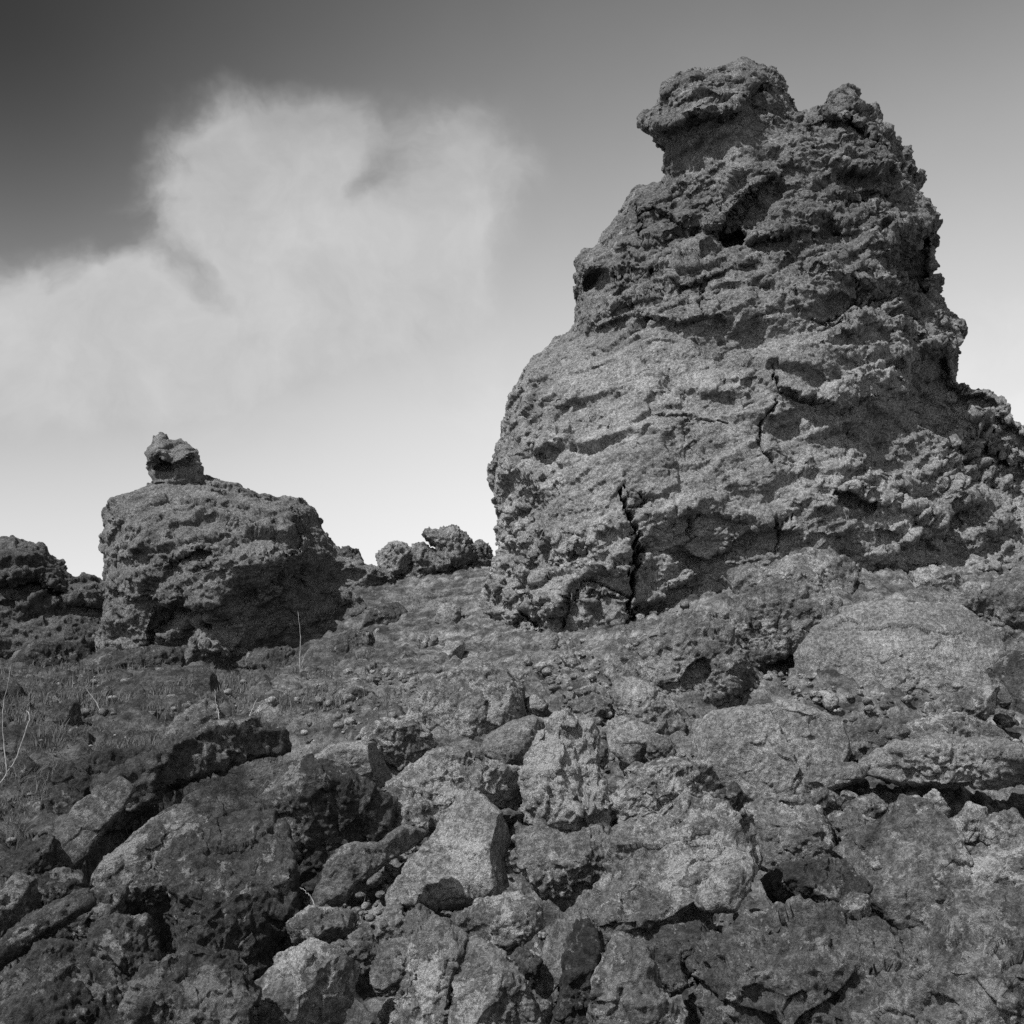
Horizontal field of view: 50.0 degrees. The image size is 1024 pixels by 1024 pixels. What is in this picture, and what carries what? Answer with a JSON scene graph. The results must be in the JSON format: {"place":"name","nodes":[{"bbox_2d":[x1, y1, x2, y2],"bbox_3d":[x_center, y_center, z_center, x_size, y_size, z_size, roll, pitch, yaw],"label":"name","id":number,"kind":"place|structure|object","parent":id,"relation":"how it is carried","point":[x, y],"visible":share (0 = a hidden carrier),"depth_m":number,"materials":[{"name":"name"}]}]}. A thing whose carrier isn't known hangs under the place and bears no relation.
{"place":"outdoors","nodes":[
{"label":"outdoors","id":0,"kind":"place"},
{"bbox_2d":[0,562,1023,1023],"bbox_3d":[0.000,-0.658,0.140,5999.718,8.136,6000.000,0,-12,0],"label":"ground","id":1,"kind":"structure","parent":0,"point":[510,648],"depth_m":15.74,"materials":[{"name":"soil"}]},
{"bbox_2d":[0,678,23,702],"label":"rubble stone","id":2,"kind":"object","parent":1,"relation":"on","point":[14,686],"visible":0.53,"depth_m":17.10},
{"bbox_2d":[0,662,29,783],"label":"bare sapling","id":3,"kind":"object","parent":1,"relation":"on","point":[3,738],"visible":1,"depth_m":13.02,"materials":[{"name":"grey plant"}]},
{"bbox_2d":[0,871,42,937],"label":"stone","id":4,"kind":"object","parent":1,"relation":"on","point":[20,897],"visible":0.81,"depth_m":7.42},
{"bbox_2d":[11,754,38,778],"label":"rubble stone","id":5,"kind":"object","parent":1,"relation":"on","point":[28,763],"visible":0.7,"depth_m":13.32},
{"bbox_2d":[0,834,57,878],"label":"stone","id":6,"kind":"object","parent":1,"relation":"on","point":[29,856],"visible":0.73,"depth_m":8.59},
{"bbox_2d":[26,799,44,817],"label":"rubble stone","id":7,"kind":"object","parent":1,"relation":"on","point":[34,807],"visible":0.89,"depth_m":11.51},
{"bbox_2d":[0,888,96,971],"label":"rock slab","id":8,"kind":"object","parent":1,"relation":"on","point":[18,939],"visible":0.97,"depth_m":6.62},
{"bbox_2d":[5,641,91,667],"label":"boulder","id":9,"kind":"object","parent":1,"relation":"on","point":[57,653],"visible":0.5,"depth_m":24.84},
{"bbox_2d":[0,535,104,659],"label":"lava ridge","id":10,"kind":"structure","parent":1,"relation":"on","point":[45,595],"depth_m":28.10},
{"bbox_2d":[0,937,116,1000],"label":"boulder","id":11,"kind":"object","parent":1,"relation":"on","point":[21,972],"visible":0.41,"depth_m":5.92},
{"bbox_2d":[32,867,85,905],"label":"stone","id":12,"kind":"object","parent":1,"relation":"on","point":[56,883],"visible":0.54,"depth_m":7.96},
{"bbox_2d":[46,699,81,725],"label":"rubble stone","id":13,"kind":"object","parent":1,"relation":"on","point":[66,710],"visible":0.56,"depth_m":15.31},
{"bbox_2d":[0,957,130,1023],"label":"boulder","id":14,"kind":"object","parent":1,"relation":"on","point":[68,992],"visible":0.88,"depth_m":5.47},
{"bbox_2d":[67,726,95,744],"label":"rubble stone","id":15,"kind":"object","parent":1,"relation":"on","point":[76,735],"visible":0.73,"depth_m":14.50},
{"bbox_2d":[56,884,129,941],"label":"stone","id":16,"kind":"object","parent":1,"relation":"on","point":[110,900],"visible":0.44,"depth_m":7.19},
{"bbox_2d":[52,776,135,869],"bbox_3d":[-3.518,2.609,9.014,0.795,0.858,0.378,5,-13,-23],"label":"rock slab","id":17,"kind":"object","parent":1,"relation":"on","point":[82,828],"visible":0.88,"depth_m":8.92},
{"bbox_2d":[42,744,154,814],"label":"boulder","id":18,"kind":"object","parent":1,"relation":"on","point":[68,786],"visible":0.55,"depth_m":11.87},
{"bbox_2d":[86,911,161,977],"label":"stone","id":19,"kind":"object","parent":1,"relation":"on","point":[129,944],"visible":0.65,"depth_m":6.59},
{"bbox_2d":[85,644,187,673],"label":"boulder","id":20,"kind":"object","parent":1,"relation":"on","point":[156,655],"visible":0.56,"depth_m":23.70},
{"bbox_2d":[126,869,169,907],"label":"stone","id":21,"kind":"object","parent":1,"relation":"on","point":[147,889],"visible":0.66,"depth_m":8.01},
{"bbox_2d":[90,788,227,888],"bbox_3d":[-2.710,2.584,8.464,1.016,0.883,0.409,5,-13,-23],"label":"rock slab","id":22,"kind":"object","parent":1,"relation":"on","point":[129,860],"visible":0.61,"depth_m":8.35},
{"bbox_2d":[111,944,263,1023],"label":"boulder","id":23,"kind":"object","parent":1,"relation":"on","point":[192,984],"visible":1,"depth_m":5.25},
{"bbox_2d":[89,711,291,835],"bbox_3d":[-3.667,2.975,12.488,2.260,1.442,1.969,4,-13,-17],"label":"rock slab","id":24,"kind":"object","parent":1,"relation":"on","point":[182,759],"visible":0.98,"depth_m":11.89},
{"bbox_2d":[157,698,225,742],"bbox_3d":[-4.264,2.844,14.783,0.930,0.666,0.639,5,-13,-21],"label":"rock slab","id":25,"kind":"object","parent":1,"relation":"on","point":[204,710],"visible":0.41,"depth_m":14.63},
{"bbox_2d":[0,631,400,922],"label":"scrub","id":26,"kind":"object","parent":1,"relation":"on","point":[25,719],"visible":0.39,"depth_m":16.09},
{"bbox_2d":[192,667,220,693],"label":"rubble stone","id":27,"kind":"object","parent":1,"relation":"on","point":[205,678],"visible":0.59,"depth_m":17.36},
{"bbox_2d":[152,803,303,978],"bbox_3d":[-2.086,2.853,8.116,1.113,1.334,0.933,4,-13,-20],"label":"boulder","id":28,"kind":"object","parent":1,"relation":"on","point":[230,881],"visible":0.77,"depth_m":7.91,"materials":[{"name":"stone"}]},
{"bbox_2d":[92,474,396,666],"bbox_3d":[-6.627,2.436,26.745,7.807,7.105,7.000,0,-12,0],"label":"lava butte","id":29,"kind":"object","parent":1,"relation":"on","point":[214,570],"visible":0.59,"depth_m":24.99,"materials":[{"name":"stone"}]},
{"bbox_2d":[144,432,207,484],"bbox_3d":[-8.401,-1.284,27.371,1.673,1.505,1.530,0,-12,0],"label":"balanced lava block","id":30,"kind":"object","parent":29,"relation":"on","point":[174,462],"depth_m":27.14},
{"bbox_2d":[337,545,363,561],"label":"stone","id":31,"kind":"object","parent":29,"relation":"on","point":[347,551],"visible":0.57,"depth_m":27.22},
{"bbox_2d":[234,645,301,669],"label":"boulder","id":32,"kind":"object","parent":1,"relation":"on","point":[257,657],"visible":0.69,"depth_m":23.89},
{"bbox_2d":[253,937,361,1023],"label":"boulder","id":33,"kind":"object","parent":1,"relation":"on","point":[311,980],"visible":0.88,"depth_m":5.83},
{"bbox_2d":[286,904,359,944],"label":"stone","id":34,"kind":"object","parent":1,"relation":"on","point":[327,923],"visible":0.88,"depth_m":7.25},
{"bbox_2d":[254,753,398,908],"bbox_3d":[-1.726,2.927,9.828,1.412,1.503,1.025,0,-12,0],"label":"boulder","id":35,"kind":"object","parent":1,"relation":"on","point":[324,808],"visible":0.57,"depth_m":9.58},
{"bbox_2d":[322,630,374,656],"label":"boulder","id":36,"kind":"object","parent":1,"relation":"on","point":[344,643],"visible":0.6,"depth_m":23.90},
{"bbox_2d":[315,739,391,788],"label":"boulder","id":37,"kind":"object","parent":1,"relation":"on","point":[363,758],"visible":0.65,"depth_m":11.88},
{"bbox_2d":[331,939,376,976],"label":"stone","id":38,"kind":"object","parent":1,"relation":"on","point":[363,954],"visible":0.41,"depth_m":6.59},
{"bbox_2d":[335,686,373,707],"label":"stone","id":39,"kind":"object","parent":1,"relation":"on","point":[356,691],"visible":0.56,"depth_m":15.82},
{"bbox_2d":[347,927,374,943],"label":"stone","id":40,"kind":"object","parent":1,"relation":"on","point":[361,933],"visible":0.56,"depth_m":7.01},
{"bbox_2d":[306,824,427,906],"bbox_3d":[-1.087,2.725,8.305,0.920,0.695,0.385,2,-12,-11],"label":"rock slab","id":41,"kind":"object","parent":1,"relation":"on","point":[348,868],"visible":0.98,"depth_m":8.17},
{"bbox_2d":[359,602,407,629],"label":"stone","id":42,"kind":"object","parent":1,"relation":"on","point":[388,613],"visible":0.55,"depth_m":24.78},
{"bbox_2d":[376,996,395,1023],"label":"rubble stone","id":43,"kind":"object","parent":1,"relation":"on","point":[386,1009],"visible":0.52,"depth_m":6.92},
{"bbox_2d":[369,936,409,996],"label":"stone","id":44,"kind":"object","parent":1,"relation":"on","point":[387,973],"visible":0.77,"depth_m":6.39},
{"bbox_2d":[374,903,407,945],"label":"stone","id":45,"kind":"object","parent":1,"relation":"on","point":[390,920],"visible":0.64,"depth_m":7.23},
{"bbox_2d":[375,540,411,577],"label":"stone","id":46,"kind":"object","parent":1,"relation":"on","point":[395,556],"visible":0.76,"depth_m":27.04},
{"bbox_2d":[355,717,438,770],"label":"stone","id":47,"kind":"object","parent":1,"relation":"on","point":[401,744],"visible":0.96,"depth_m":13.01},
{"bbox_2d":[232,590,567,780],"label":"grass","id":48,"kind":"structure","parent":1,"relation":"on","point":[386,657],"depth_m":20.83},
{"bbox_2d":[378,784,452,845],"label":"boulder","id":49,"kind":"object","parent":1,"relation":"on","point":[415,809],"visible":0.41,"depth_m":9.95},
{"bbox_2d":[400,903,434,940],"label":"stone","id":50,"kind":"object","parent":1,"relation":"on","point":[419,912],"visible":0.46,"depth_m":7.23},
{"bbox_2d":[411,541,438,573],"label":"stone","id":51,"kind":"object","parent":1,"relation":"on","point":[423,560],"visible":0.78,"depth_m":27.05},
{"bbox_2d":[388,914,467,1023],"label":"boulder","id":52,"kind":"object","parent":1,"relation":"on","point":[436,950],"visible":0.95,"depth_m":5.91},
{"bbox_2d":[434,602,460,623],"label":"rubble stone","id":53,"kind":"object","parent":1,"relation":"on","point":[448,612],"visible":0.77,"depth_m":23.80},
{"bbox_2d":[385,793,511,911],"bbox_3d":[-0.522,2.799,9.056,1.048,0.940,0.663,0,-12,0],"label":"boulder","id":54,"kind":"object","parent":1,"relation":"on","point":[456,860],"visible":0.94,"depth_m":8.83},
{"bbox_2d":[421,524,477,572],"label":"boulder","id":55,"kind":"object","parent":1,"relation":"on","point":[453,546],"visible":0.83,"depth_m":26.90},
{"bbox_2d":[438,640,465,658],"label":"rubble stone","id":56,"kind":"object","parent":1,"relation":"on","point":[457,648],"visible":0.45,"depth_m":19.23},
{"bbox_2d":[384,745,522,810],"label":"boulder","id":57,"kind":"object","parent":1,"relation":"on","point":[442,775],"visible":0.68,"depth_m":11.12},
{"bbox_2d":[404,659,525,738],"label":"boulder","id":58,"kind":"object","parent":1,"relation":"on","point":[472,698],"visible":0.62,"depth_m":14.21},
{"bbox_2d":[471,539,492,565],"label":"stone","id":59,"kind":"object","parent":1,"relation":"on","point":[483,549],"visible":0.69,"depth_m":27.20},
{"bbox_2d":[448,934,545,1023],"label":"boulder","id":60,"kind":"object","parent":1,"relation":"on","point":[490,983],"visible":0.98,"depth_m":5.72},
{"bbox_2d":[451,890,546,954],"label":"boulder","id":61,"kind":"object","parent":1,"relation":"on","point":[509,922],"visible":0.73,"depth_m":7.00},
{"bbox_2d":[478,714,544,765],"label":"boulder","id":62,"kind":"object","parent":1,"relation":"on","point":[510,743],"visible":0.76,"depth_m":12.80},
{"bbox_2d":[504,847,521,873],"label":"stone","id":63,"kind":"object","parent":1,"relation":"on","point":[511,859],"visible":0.65,"depth_m":8.98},
{"bbox_2d":[508,946,543,989],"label":"stone","id":64,"kind":"object","parent":1,"relation":"on","point":[529,964],"visible":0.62,"depth_m":6.36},
{"bbox_2d":[524,692,548,717],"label":"stone","id":65,"kind":"object","parent":1,"relation":"on","point":[536,704],"visible":0.89,"depth_m":14.49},
{"bbox_2d":[536,998,551,1019],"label":"rubble stone","id":66,"kind":"object","parent":1,"relation":"on","point":[545,1005],"visible":0.45,"depth_m":7.00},
{"bbox_2d":[535,918,574,998],"bbox_3d":[0.281,2.687,6.613,0.286,0.458,0.352,0,-12,0],"label":"rock slab","id":67,"kind":"object","parent":1,"relation":"on","point":[555,946],"visible":0.63,"depth_m":6.49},
{"bbox_2d":[514,820,611,911],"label":"boulder","id":68,"kind":"object","parent":1,"relation":"on","point":[562,871],"visible":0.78,"depth_m":8.80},
{"bbox_2d":[517,708,612,833],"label":"boulder","id":69,"kind":"object","parent":1,"relation":"on","point":[562,781],"visible":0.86,"depth_m":11.01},
{"bbox_2d":[559,644,580,667],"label":"rubble stone","id":70,"kind":"object","parent":1,"relation":"on","point":[567,654],"visible":0.88,"depth_m":16.78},
{"bbox_2d":[551,918,604,1023],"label":"boulder","id":71,"kind":"object","parent":1,"relation":"on","point":[581,956],"visible":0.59,"depth_m":6.29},
{"bbox_2d":[573,684,599,697],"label":"stone","id":72,"kind":"object","parent":1,"relation":"on","point":[585,690],"visible":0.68,"depth_m":15.03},
{"bbox_2d":[567,692,612,718],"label":"stone","id":73,"kind":"object","parent":1,"relation":"on","point":[593,704],"visible":0.69,"depth_m":14.38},
{"bbox_2d":[598,742,608,769],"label":"stone","id":74,"kind":"object","parent":1,"relation":"on","point":[603,753],"visible":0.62,"depth_m":12.44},
{"bbox_2d":[606,715,657,767],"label":"boulder","id":75,"kind":"object","parent":1,"relation":"on","point":[627,738],"visible":0.84,"depth_m":12.91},
{"bbox_2d":[586,931,685,1023],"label":"boulder","id":76,"kind":"object","parent":1,"relation":"on","point":[626,984],"visible":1,"depth_m":5.59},
{"bbox_2d":[609,676,685,734],"bbox_3d":[1.751,2.566,14.199,1.005,0.891,0.713,0,-12,0],"label":"rock slab","id":77,"kind":"object","parent":1,"relation":"on","point":[640,700],"visible":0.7,"depth_m":13.96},
{"bbox_2d":[646,733,676,760],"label":"stone","id":78,"kind":"object","parent":1,"relation":"on","point":[659,746],"visible":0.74,"depth_m":12.63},
{"bbox_2d":[563,793,762,947],"bbox_3d":[1.136,2.855,8.339,1.525,1.396,0.981,0,-12,0],"label":"boulder","id":79,"kind":"object","parent":1,"relation":"on","point":[663,863],"visible":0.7,"depth_m":8.14,"materials":[{"name":"stone"}]},
{"bbox_2d":[692,857,753,913],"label":"stone","id":80,"kind":"object","parent":79,"relation":"on","point":[726,889],"visible":1,"depth_m":7.81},
{"bbox_2d":[611,756,720,822],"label":"boulder","id":81,"kind":"object","parent":1,"relation":"on","point":[658,784],"visible":0.69,"depth_m":11.00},
{"bbox_2d":[659,960,689,997],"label":"stone","id":82,"kind":"object","parent":1,"relation":"on","point":[674,980],"visible":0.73,"depth_m":6.32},
{"bbox_2d":[647,920,709,969],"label":"boulder","id":83,"kind":"object","parent":1,"relation":"on","point":[668,942],"visible":0.55,"depth_m":6.62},
{"bbox_2d":[603,609,759,704],"bbox_3d":[2.394,2.307,15.565,2.164,1.805,1.340,-5,-13,22],"label":"boulder","id":84,"kind":"object","parent":1,"relation":"on","point":[706,652],"visible":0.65,"depth_m":15.08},
{"bbox_2d":[715,781,747,811],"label":"stone","id":85,"kind":"object","parent":1,"relation":"on","point":[733,794],"visible":0.73,"depth_m":10.91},
{"bbox_2d":[480,56,1023,632],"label":"lava spire","id":86,"kind":"structure","parent":1,"relation":"on","point":[752,354],"depth_m":22.99,"materials":[{"name":"stone"}]},
{"bbox_2d":[691,698,851,805],"bbox_3d":[2.950,2.797,12.512,1.804,1.344,1.143,-3,-12,13],"label":"boulder","id":87,"kind":"object","parent":1,"relation":"on","point":[773,752],"visible":0.74,"depth_m":12.13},
{"bbox_2d":[728,576,842,670],"bbox_3d":[4.094,1.738,16.741,1.878,1.497,1.006,-4,-13,17],"label":"rock slab","id":88,"kind":"object","parent":1,"relation":"on","point":[772,619],"visible":0.78,"depth_m":16.41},
{"bbox_2d":[749,802,835,871],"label":"boulder","id":89,"kind":"object","parent":1,"relation":"on","point":[786,833],"visible":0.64,"depth_m":9.61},
{"bbox_2d":[726,547,858,593],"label":"boulder","id":90,"kind":"object","parent":1,"relation":"on","point":[830,570],"visible":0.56,"depth_m":19.59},
{"bbox_2d":[682,894,908,1023],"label":"rock slab","id":91,"kind":"object","parent":1,"relation":"on","point":[798,959],"visible":0.88,"depth_m":6.14,"materials":[{"name":"stone"}]},
{"bbox_2d":[760,855,872,903],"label":"boulder","id":92,"kind":"object","parent":1,"relation":"on","point":[820,879],"visible":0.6,"depth_m":8.51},
{"bbox_2d":[796,787,845,814],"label":"stone","id":93,"kind":"object","parent":1,"relation":"on","point":[828,801],"visible":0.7,"depth_m":10.80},
{"bbox_2d":[821,692,838,710],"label":"rubble stone","id":94,"kind":"object","parent":1,"relation":"on","point":[829,701],"visible":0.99,"depth_m":14.54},
{"bbox_2d":[800,761,870,795],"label":"stone","id":95,"kind":"object","parent":1,"relation":"on","point":[836,775],"visible":0.92,"depth_m":11.57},
{"bbox_2d":[828,808,875,845],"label":"stone","id":96,"kind":"object","parent":1,"relation":"on","point":[845,822],"visible":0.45,"depth_m":9.85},
{"bbox_2d":[838,891,870,917],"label":"stone","id":97,"kind":"object","parent":1,"relation":"on","point":[851,901],"visible":0.69,"depth_m":8.05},
{"bbox_2d":[842,793,888,817],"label":"stone","id":98,"kind":"object","parent":1,"relation":"on","point":[872,805],"visible":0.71,"depth_m":10.63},
{"bbox_2d":[845,716,909,762],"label":"rock slab","id":99,"kind":"object","parent":1,"relation":"on","point":[866,736],"visible":0.52,"depth_m":12.71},
{"bbox_2d":[788,598,1006,695],"bbox_3d":[5.520,2.183,15.773,3.002,1.953,1.862,0,-12,0],"label":"boulder","id":100,"kind":"object","parent":1,"relation":"on","point":[937,648],"visible":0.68,"depth_m":15.22,"materials":[{"name":"stone"}]},
{"bbox_2d":[832,794,978,929],"bbox_3d":[3.186,2.844,8.779,1.193,1.146,0.860,-4,-13,16],"label":"boulder","id":101,"kind":"object","parent":1,"relation":"on","point":[909,858],"visible":0.77,"depth_m":8.51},
{"bbox_2d":[838,883,1023,1023],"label":"rock slab","id":102,"kind":"object","parent":1,"relation":"on","point":[963,958],"visible":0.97,"depth_m":5.72,"materials":[{"name":"stone"}]},
{"bbox_2d":[903,564,964,591],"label":"boulder","id":103,"kind":"object","parent":1,"relation":"on","point":[938,576],"visible":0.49,"depth_m":19.58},
{"bbox_2d":[923,789,950,817],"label":"stone","id":104,"kind":"object","parent":1,"relation":"on","point":[936,798],"visible":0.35,"depth_m":10.50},
{"bbox_2d":[858,731,1023,790],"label":"rock slab","id":105,"kind":"object","parent":1,"relation":"on","point":[940,760],"visible":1,"depth_m":11.67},
{"bbox_2d":[901,711,1011,740],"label":"boulder","id":106,"kind":"object","parent":1,"relation":"on","point":[960,724],"visible":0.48,"depth_m":12.98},
{"bbox_2d":[921,681,999,720],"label":"stone","id":107,"kind":"object","parent":1,"relation":"on","point":[979,702],"visible":0.56,"depth_m":13.64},
{"bbox_2d":[935,589,993,615],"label":"stone","id":108,"kind":"object","parent":1,"relation":"on","point":[976,603],"visible":0.58,"depth_m":18.21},
{"bbox_2d":[952,801,989,846],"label":"stone","id":109,"kind":"object","parent":1,"relation":"on","point":[966,820],"visible":0.62,"depth_m":10.22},
{"bbox_2d":[960,581,981,592],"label":"rubble stone","id":110,"kind":"object","parent":1,"relation":"on","point":[969,586],"visible":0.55,"depth_m":19.42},
{"bbox_2d":[969,834,1023,887],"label":"boulder","id":111,"kind":"object","parent":1,"relation":"on","point":[1001,862],"visible":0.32,"depth_m":8.33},
{"bbox_2d":[979,807,1023,845],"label":"stone","id":112,"kind":"object","parent":1,"relation":"on","point":[1003,825],"visible":0.76,"depth_m":9.98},
{"bbox_2d":[996,683,1010,707],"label":"rubble stone","id":113,"kind":"object","parent":1,"relation":"on","point":[1003,695],"visible":0.61,"depth_m":14.63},
{"bbox_2d":[993,713,1015,727],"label":"rubble stone","id":114,"kind":"object","parent":1,"relation":"on","point":[1006,721],"visible":1,"depth_m":14.11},
{"bbox_2d":[986,649,1023,714],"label":"boulder","id":115,"kind":"object","parent":1,"relation":"on","point":[1007,669],"visible":0.58,"depth_m":14.73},
{"bbox_2d":[987,573,1023,628],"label":"boulder","id":116,"kind":"object","parent":1,"relation":"on","point":[1006,594],"visible":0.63,"depth_m":17.96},
{"bbox_2d":[0,0,1023,579],"label":"sky","id":117,"kind":"structure","parent":0,"point":[321,249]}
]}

